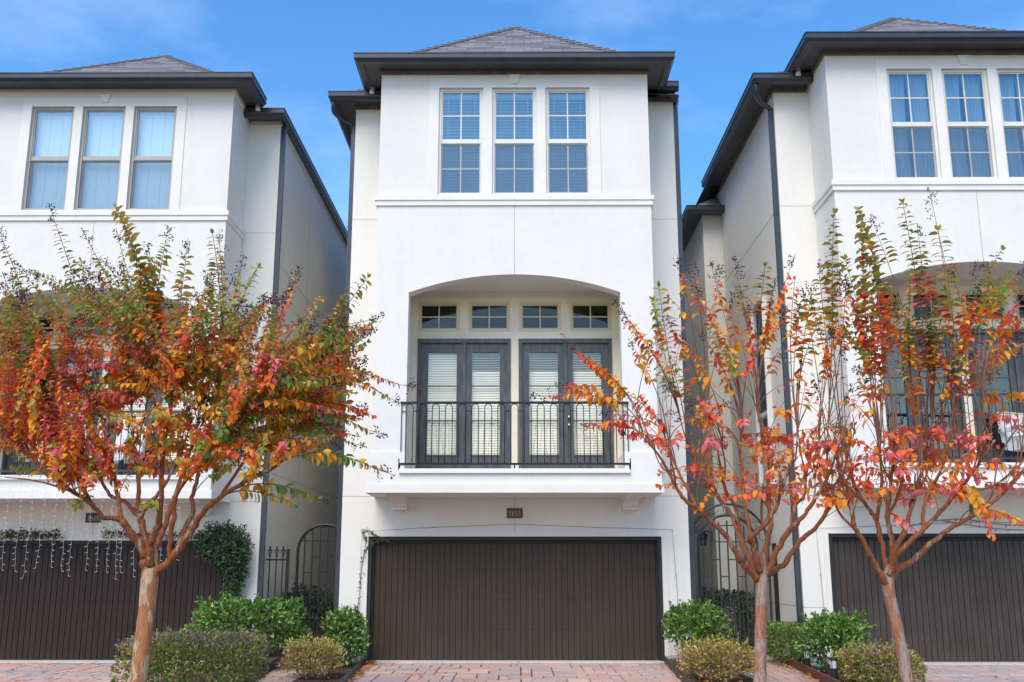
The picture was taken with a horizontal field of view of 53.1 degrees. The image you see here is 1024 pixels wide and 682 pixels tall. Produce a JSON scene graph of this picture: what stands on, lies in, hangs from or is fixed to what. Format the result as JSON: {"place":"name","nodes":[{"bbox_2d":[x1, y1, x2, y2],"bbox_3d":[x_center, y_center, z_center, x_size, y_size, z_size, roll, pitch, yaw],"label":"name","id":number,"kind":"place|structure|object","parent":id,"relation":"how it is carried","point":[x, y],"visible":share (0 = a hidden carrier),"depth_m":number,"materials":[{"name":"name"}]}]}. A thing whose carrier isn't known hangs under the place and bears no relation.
{"place":"outdoors","nodes":[
{"label":"outdoors","id":0,"kind":"place"},
{"bbox_2d":[0,662,202,681],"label":"driveway","id":1,"kind":"structure","parent":0,"point":[61,672],"depth_m":15.87,"materials":[{"name":"brick"}]},
{"bbox_2d":[7,659,1015,681],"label":"fallen leaves","id":2,"kind":"object","parent":1,"relation":"on","point":[368,665],"visible":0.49,"depth_m":15.14,"materials":[{"name":"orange plant"}]},
{"bbox_2d":[0,660,209,662],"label":"apron","id":3,"kind":"object","parent":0,"point":[59,661],"visible":0.11,"depth_m":17.54,"materials":[{"name":"concrete"}]},
{"bbox_2d":[155,656,280,681],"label":"planting bed","id":4,"kind":"object","parent":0,"point":[269,659],"visible":0.17,"depth_m":15.38,"materials":[{"name":"brown soil"}]},
{"bbox_2d":[108,622,270,681],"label":"hedge","id":5,"kind":"object","parent":4,"relation":"on","point":[242,649],"visible":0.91,"depth_m":12.49,"materials":[{"name":"green plant"}]},
{"bbox_2d":[184,592,310,669],"bbox_3d":[-4.110,4.508,15.886,1.942,1.227,1.334,0,-13,0],"label":"shrub","id":6,"kind":"object","parent":4,"relation":"on","point":[282,616],"visible":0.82,"depth_m":15.63,"materials":[{"name":"green plant"}]},
{"bbox_2d":[241,651,292,681],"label":"bed edging","id":7,"kind":"object","parent":4,"relation":"on","point":[272,665],"visible":0.21,"depth_m":15.55,"materials":[{"name":"brown metal"}]},
{"bbox_2d":[264,545,289,655],"bbox_3d":[-4.211,4.641,18.256,0.420,1.962,0.060,0,-13,0],"label":"iron fence","id":8,"kind":"object","parent":4,"relation":"on","point":[287,559],"visible":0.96,"depth_m":18.35,"materials":[{"name":"black metal"}]},
{"bbox_2d":[256,654,320,681],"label":"path","id":9,"kind":"structure","parent":0,"point":[274,676],"depth_m":14.91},
{"bbox_2d":[269,637,329,655],"bbox_3d":[-3.828,6.345,21.568,1.140,0.001,6.790,0,-13,0],"label":"planting bed","id":10,"kind":"object","parent":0,"point":[276,653],"depth_m":18.73,"materials":[{"name":"brown soil"}]},
{"bbox_2d":[278,582,332,639],"bbox_3d":[-3.874,5.222,19.332,1.287,1.324,1.766,0,-13,0],"label":"shrub","id":11,"kind":"object","parent":10,"relation":"on","point":[321,591],"visible":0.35,"depth_m":19.10,"materials":[{"name":"green plant"}]},
{"bbox_2d":[293,662,364,681],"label":"planting bed","id":12,"kind":"object","parent":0,"point":[342,673],"visible":0.4,"depth_m":14.78,"materials":[{"name":"brown soil"}]},
{"bbox_2d":[274,632,347,678],"bbox_3d":[-2.876,4.539,14.694,1.032,0.658,1.297,0,-13,0],"label":"shrub","id":13,"kind":"object","parent":12,"relation":"on","point":[303,650],"visible":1,"depth_m":14.47,"materials":[{"name":"green plant"}]},
{"bbox_2d":[320,604,371,666],"bbox_3d":[-2.674,4.746,16.446,0.887,1.043,0.983,0,-13,0],"label":"shrub","id":14,"kind":"object","parent":12,"relation":"on","point":[348,624],"visible":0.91,"depth_m":16.28,"materials":[{"name":"green plant"}]},
{"bbox_2d":[339,658,365,681],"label":"bed edging","id":15,"kind":"object","parent":12,"relation":"on","point":[354,669],"visible":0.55,"depth_m":14.87,"materials":[{"name":"grey concrete"}]},
{"bbox_2d":[0,0,1023,230],"label":"sky","id":16,"kind":"structure","parent":0,"point":[298,52],"materials":[{"name":"blue"}]},
{"bbox_2d":[366,660,663,665],"bbox_3d":[0.048,5.429,17.044,5.000,0.197,0.340,0,-13,0],"label":"apron","id":17,"kind":"object","parent":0,"point":[521,661],"visible":0.21,"depth_m":16.98,"materials":[{"name":"concrete"}]},
{"bbox_2d":[352,663,681,681],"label":"driveway","id":18,"kind":"structure","parent":0,"point":[542,672],"depth_m":15.35,"materials":[{"name":"brick"}]},
{"bbox_2d":[678,660,752,681],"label":"planting bed","id":19,"kind":"object","parent":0,"point":[740,675],"depth_m":14.65,"materials":[{"name":"brown soil"}]},
{"bbox_2d":[670,659,681,663],"bbox_3d":[2.676,5.231,16.733,0.190,0.070,0.090,0,-13,0],"label":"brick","id":20,"kind":"object","parent":19,"relation":"on","point":[674,661],"visible":0.5,"depth_m":16.69,"materials":[{"name":"red brick"}]},
{"bbox_2d":[664,656,692,681],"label":"bed edging","id":21,"kind":"object","parent":19,"relation":"on","point":[674,668],"visible":0.73,"depth_m":14.87,"materials":[{"name":"grey concrete"}]},
{"bbox_2d":[661,597,732,651],"bbox_3d":[2.909,4.635,16.241,1.107,1.131,1.154,0,-13,0],"label":"shrub","id":22,"kind":"object","parent":19,"relation":"on","point":[707,616],"visible":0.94,"depth_m":16.05,"materials":[{"name":"green plant"}]},
{"bbox_2d":[674,633,769,681],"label":"shrub","id":23,"kind":"object","parent":19,"relation":"on","point":[703,654],"visible":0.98,"depth_m":14.14,"materials":[{"name":"green plant"}]},
{"bbox_2d":[464,651,1023,681],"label":"joint sand","id":24,"kind":"structure","parent":0,"point":[921,661],"depth_m":17.83,"materials":[{"name":"beige sand"}]},
{"bbox_2d":[713,653,818,681],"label":"path","id":25,"kind":"structure","parent":0,"point":[776,673],"depth_m":15.08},
{"bbox_2d":[704,636,869,681],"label":"planting bed","id":26,"kind":"object","parent":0,"point":[829,674],"depth_m":15.04,"materials":[{"name":"brown soil"}]},
{"bbox_2d":[530,254,870,681],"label":"crape myrtle","id":27,"kind":"object","parent":26,"relation":"in","point":[760,571],"visible":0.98,"depth_m":10.31,"materials":[{"name":"orange plant"}]},
{"bbox_2d":[697,588,754,646],"bbox_3d":[4.359,5.541,20.462,0.938,1.195,3.610,0,-13,0],"label":"hedge","id":28,"kind":"object","parent":26,"relation":"on","point":[726,595],"visible":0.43,"depth_m":19.73,"materials":[{"name":"green plant"}]},
{"bbox_2d":[695,543,781,652],"bbox_3d":[3.921,4.613,18.209,1.643,1.995,0.066,0,-13,0],"label":"iron fence","id":29,"kind":"object","parent":26,"relation":"on","point":[776,594],"visible":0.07,"depth_m":18.20,"materials":[{"name":"black wrought iron"}]},
{"bbox_2d":[693,503,773,649],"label":"iron gate","id":30,"kind":"structure","parent":29,"relation":"attached to","point":[702,589],"depth_m":18.29,"materials":[{"name":"black metal"}]},
{"bbox_2d":[767,620,813,665],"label":"hedge","id":31,"kind":"object","parent":26,"relation":"on","point":[784,628],"visible":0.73,"depth_m":16.49,"materials":[{"name":"green plant"}]},
{"bbox_2d":[770,653,840,681],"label":"bed edging","id":32,"kind":"object","parent":26,"relation":"on","point":[807,670],"visible":0.46,"depth_m":14.85,"materials":[{"name":"metal"}]},
{"bbox_2d":[804,648,810,666],"bbox_3d":[4.401,4.789,15.247,0.104,0.410,0.101,0,-13,0],"label":"path light","id":33,"kind":"object","parent":26,"relation":"on","point":[807,661],"visible":0.65,"depth_m":15.23,"materials":[{"name":"black metal"}]},
{"bbox_2d":[815,664,821,670],"bbox_3d":[4.530,4.869,15.126,0.100,0.200,0.100,0,-13,0],"label":"irrigation cap","id":34,"kind":"object","parent":26,"relation":"on","point":[818,667],"visible":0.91,"depth_m":15.11,"materials":[{"name":"teal plastic"}]},
{"bbox_2d":[829,657,837,679],"bbox_3d":[4.306,4.442,13.686,0.104,0.410,0.101,0,-13,0],"label":"path light","id":35,"kind":"object","parent":26,"relation":"on","point":[833,667],"visible":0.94,"depth_m":13.67,"materials":[{"name":"black metal"}]},
{"bbox_2d":[790,607,877,672],"bbox_3d":[4.843,4.517,15.429,1.353,1.011,1.194,0,-13,0],"label":"shrub","id":36,"kind":"object","parent":26,"relation":"on","point":[840,624],"visible":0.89,"depth_m":15.21,"materials":[{"name":"green plant"}]},
{"bbox_2d":[834,637,927,681],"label":"hedge","id":37,"kind":"object","parent":26,"relation":"on","point":[851,659],"visible":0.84,"depth_m":13.47,"materials":[{"name":"green plant"}]},
{"bbox_2d":[862,665,1023,681],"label":"driveway","id":38,"kind":"structure","parent":0,"point":[969,673],"depth_m":14.92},
{"bbox_2d":[862,662,1023,664],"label":"apron","id":39,"kind":"object","parent":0,"point":[973,663],"visible":0.11,"depth_m":16.29,"materials":[{"name":"concrete"}]},
{"label":"ground","id":40,"kind":"structure","parent":0,"visible":0},
{"bbox_2d":[0,55,347,659],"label":"townhouse","id":41,"kind":"structure","parent":40,"relation":"on","point":[193,153],"depth_m":18.46,"materials":[{"name":"white paint"}]},
{"bbox_2d":[0,527,63,543],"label":"climbing vine","id":42,"kind":"object","parent":41,"relation":"attached to","point":[13,533],"visible":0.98,"depth_m":18.00,"materials":[{"name":"green plant"}]},
{"bbox_2d":[17,313,55,341],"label":"transom window","id":43,"kind":"structure","parent":41,"relation":"in","point":[39,314],"depth_m":18.97,"materials":[{"name":"beige plastic"}]},
{"bbox_2d":[22,108,74,209],"bbox_3d":[-8.376,-3.282,18.634,0.780,1.995,0.194,0,-13,0],"label":"sash window","id":44,"kind":"structure","parent":41,"relation":"in","point":[51,158],"depth_m":18.66,"materials":[{"name":"blue glass"}]},
{"bbox_2d":[1,349,103,474],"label":"french door","id":45,"kind":"structure","parent":41,"relation":"in","point":[7,459],"depth_m":18.45,"materials":[{"name":"grey paint"}]},
{"bbox_2d":[66,313,105,341],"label":"transom window","id":46,"kind":"structure","parent":41,"relation":"in","point":[70,314],"depth_m":18.97,"materials":[{"name":"beige plastic"}]},
{"bbox_2d":[75,107,125,209],"bbox_3d":[-7.439,-3.284,18.628,0.780,1.995,0.194,0,-13,0],"label":"sash window","id":47,"kind":"structure","parent":41,"relation":"in","point":[102,160],"depth_m":18.65,"materials":[{"name":"glass"}]},
{"bbox_2d":[0,476,204,579],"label":"icicle lights","id":48,"kind":"object","parent":41,"relation":"hanging from","point":[74,526],"visible":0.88,"depth_m":16.93},
{"bbox_2d":[0,547,224,659],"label":"garage door","id":49,"kind":"structure","parent":41,"relation":"in","point":[47,613],"depth_m":18.04,"materials":[{"name":"paint"}]},
{"bbox_2d":[89,426,146,474],"bbox_3d":[-6.869,1.942,17.956,0.740,0.940,0.680,-4,-13,17],"label":"armchair","id":50,"kind":"object","parent":41,"relation":"on","point":[125,434],"visible":0.23,"depth_m":18.06,"materials":[{"name":"white metal"}]},
{"bbox_2d":[101,349,181,474],"bbox_3d":[-6.538,1.333,18.618,1.658,2.397,0.167,0,-13,0],"label":"french door","id":51,"kind":"structure","parent":41,"relation":"in","point":[135,407],"depth_m":18.60,"materials":[{"name":"grey paint"}]},
{"bbox_2d":[127,107,176,209],"bbox_3d":[-6.502,-3.285,18.622,0.780,1.995,0.194,0,-13,0],"label":"sash window","id":52,"kind":"structure","parent":41,"relation":"in","point":[154,160],"depth_m":18.65,"materials":[{"name":"blue glass"}]},
{"bbox_2d":[100,527,204,542],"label":"climbing vine","id":53,"kind":"object","parent":41,"relation":"attached to","point":[124,534],"visible":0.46,"depth_m":18.01,"materials":[{"name":"green plant"}]},
{"bbox_2d":[163,313,179,341],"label":"transom window","id":54,"kind":"structure","parent":41,"relation":"in","point":[168,314],"depth_m":18.96,"materials":[{"name":"beige plastic"}]},
{"bbox_2d":[193,517,254,637],"bbox_3d":[-5.023,4.263,17.674,1.121,2.401,0.705,0,-13,0],"label":"climbing vine","id":55,"kind":"object","parent":41,"relation":"attached to","point":[232,558],"visible":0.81,"depth_m":17.73,"materials":[{"name":"green plant"}]},
{"bbox_2d":[0,203,426,681],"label":"crape myrtle","id":56,"kind":"object","parent":40,"relation":"on","point":[34,380],"visible":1,"depth_m":10.06,"materials":[{"name":"orange plant"}]},
{"bbox_2d":[328,26,696,661],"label":"townhouse","id":57,"kind":"structure","parent":40,"relation":"on","point":[514,210],"depth_m":17.62,"materials":[{"name":"white paint"}]},
{"bbox_2d":[293,522,336,648],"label":"iron gate","id":58,"kind":"structure","parent":57,"relation":"attached to","point":[303,586],"depth_m":18.33,"materials":[{"name":"black metal"}]},
{"bbox_2d":[356,528,393,606],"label":"climbing vine","id":59,"kind":"object","parent":57,"relation":"attached to","point":[372,544],"visible":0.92,"depth_m":17.44,"materials":[{"name":"green plant"}]},
{"bbox_2d":[418,302,459,331],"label":"transom window","id":60,"kind":"structure","parent":57,"relation":"in","point":[420,304],"depth_m":18.33,"materials":[{"name":"beige plastic"}]},
{"bbox_2d":[438,89,482,193],"bbox_3d":[-0.895,-3.471,18.012,0.780,1.995,0.194,0,-13,0],"label":"sash window","id":61,"kind":"structure","parent":57,"relation":"in","point":[460,142],"depth_m":18.00,"materials":[{"name":"beige plastic"}]},
{"bbox_2d":[415,339,510,467],"bbox_3d":[-0.847,1.146,18.008,1.658,2.397,0.167,0,-13,0],"label":"french door","id":62,"kind":"structure","parent":57,"relation":"in","point":[464,382],"depth_m":18.04,"materials":[{"name":"grey paint"}]},
{"bbox_2d":[468,302,509,330],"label":"transom window","id":63,"kind":"structure","parent":57,"relation":"in","point":[470,304],"depth_m":18.33,"materials":[{"name":"beige plastic"}]},
{"bbox_2d":[492,89,536,193],"bbox_3d":[0.042,-3.472,18.006,0.780,1.995,0.194,0,-13,0],"label":"sash window","id":64,"kind":"structure","parent":57,"relation":"in","point":[497,94],"depth_m":18.00,"materials":[{"name":"beige plastic"}]},
{"bbox_2d":[372,543,657,659],"bbox_3d":[0.049,4.420,17.424,4.810,1.928,0.045,0,-13,0],"label":"garage door","id":65,"kind":"structure","parent":57,"relation":"in","point":[433,601],"depth_m":17.40,"materials":[{"name":"brown paint"}]},
{"bbox_2d":[359,524,677,601],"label":"string lights","id":66,"kind":"object","parent":57,"relation":"attached to","point":[528,524],"visible":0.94,"depth_m":17.48},
{"bbox_2d":[519,302,560,330],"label":"transom window","id":67,"kind":"structure","parent":57,"relation":"in","point":[521,304],"depth_m":18.33,"materials":[{"name":"beige plastic"}]},
{"bbox_2d":[518,338,613,467],"bbox_3d":[0.943,1.144,17.997,1.658,2.397,0.167,0,-13,0],"label":"french door","id":68,"kind":"structure","parent":57,"relation":"in","point":[565,373],"depth_m":18.02,"materials":[{"name":"grey paint"}]},
{"bbox_2d":[545,89,590,193],"bbox_3d":[0.979,-3.474,18.001,0.780,1.995,0.194,0,-13,0],"label":"sash window","id":69,"kind":"structure","parent":57,"relation":"in","point":[550,94],"depth_m":17.98,"materials":[{"name":"beige plastic"}]},
{"bbox_2d":[569,302,611,330],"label":"transom window","id":70,"kind":"structure","parent":57,"relation":"in","point":[609,316],"depth_m":18.32,"materials":[{"name":"beige plastic"}]},
{"bbox_2d":[682,17,1023,665],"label":"townhouse","id":71,"kind":"structure","parent":40,"relation":"on","point":[879,119],"depth_m":17.37,"materials":[{"name":"white paint"}]},
{"bbox_2d":[700,530,712,545],"bbox_3d":[4.199,4.276,22.225,0.290,0.332,0.180,0,-13,0],"label":"wall lantern","id":72,"kind":"object","parent":71,"relation":"attached to","point":[704,534],"depth_m":22.16,"materials":[{"name":"black metal"}]},
{"bbox_2d":[753,343,776,487],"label":"side window","id":73,"kind":"structure","parent":71,"relation":"in","point":[766,411],"depth_m":19.14,"materials":[{"name":"beige plastic"}]},
{"bbox_2d":[876,291,902,320],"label":"transom window","id":74,"kind":"structure","parent":71,"relation":"in","point":[895,292],"depth_m":17.72,"materials":[{"name":"beige plastic"}]},
{"bbox_2d":[816,521,1008,606],"bbox_3d":[7.059,3.736,16.732,4.116,1.569,0.044,0,-13,0],"label":"guide wire","id":75,"kind":"object","parent":71,"relation":"attached to","point":[885,525],"visible":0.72,"depth_m":16.87,"materials":[{"name":"metal"}]},
{"bbox_2d":[886,70,940,178],"bbox_3d":[6.766,-3.640,17.391,0.780,1.995,0.206,0,-13,0],"label":"sash window","id":76,"kind":"structure","parent":71,"relation":"in","point":[925,153],"depth_m":17.40,"materials":[{"name":"glass"}]},
{"bbox_2d":[880,329,969,462],"bbox_3d":[6.814,0.976,17.378,1.658,2.397,0.160,0,-13,0],"label":"french door","id":77,"kind":"structure","parent":71,"relation":"in","point":[911,420],"depth_m":17.34,"materials":[{"name":"grey paint"}]},
{"bbox_2d":[832,540,1023,660],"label":"garage door","id":78,"kind":"structure","parent":71,"relation":"in","point":[962,600],"depth_m":16.80,"materials":[{"name":"brown paint"}]},
{"bbox_2d":[910,290,954,320],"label":"transom window","id":79,"kind":"structure","parent":71,"relation":"in","point":[940,292],"depth_m":17.70,"materials":[{"name":"beige plastic"}]},
{"bbox_2d":[901,519,1023,531],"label":"climbing vine","id":80,"kind":"object","parent":71,"relation":"attached to","point":[978,526],"visible":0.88,"depth_m":16.85,"materials":[{"name":"green plant"}]},
{"bbox_2d":[941,70,996,178],"bbox_3d":[7.703,-3.641,17.385,0.780,1.995,0.206,0,-13,0],"label":"sash window","id":81,"kind":"structure","parent":71,"relation":"in","point":[974,124],"depth_m":17.39,"materials":[{"name":"glass"}]},
{"bbox_2d":[962,290,1007,320],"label":"transom window","id":82,"kind":"structure","parent":71,"relation":"in","point":[1004,312],"depth_m":17.70,"materials":[{"name":"beige plastic"}]},
{"bbox_2d":[967,328,1023,461],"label":"french door","id":83,"kind":"structure","parent":71,"relation":"in","point":[1015,367],"depth_m":17.41,"materials":[{"name":"grey paint"}]},
{"bbox_2d":[996,70,1023,177],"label":"sash window","id":84,"kind":"structure","parent":71,"relation":"in","point":[1010,125],"depth_m":17.42,"materials":[{"name":"blue glass"}]},
{"bbox_2d":[997,412,1023,461],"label":"armchair","id":85,"kind":"object","parent":71,"relation":"on","point":[1008,434],"visible":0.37,"depth_m":16.79,"materials":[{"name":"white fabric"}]},
{"bbox_2d":[1014,290,1023,320],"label":"transom window","id":86,"kind":"structure","parent":71,"relation":"in","point":[1018,292],"depth_m":17.70,"materials":[{"name":"beige plastic"}]},
{"bbox_2d":[776,187,1023,681],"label":"crape myrtle","id":87,"kind":"object","parent":40,"relation":"on","point":[867,348],"visible":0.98,"depth_m":10.33,"materials":[{"name":"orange plant"}]}
]}

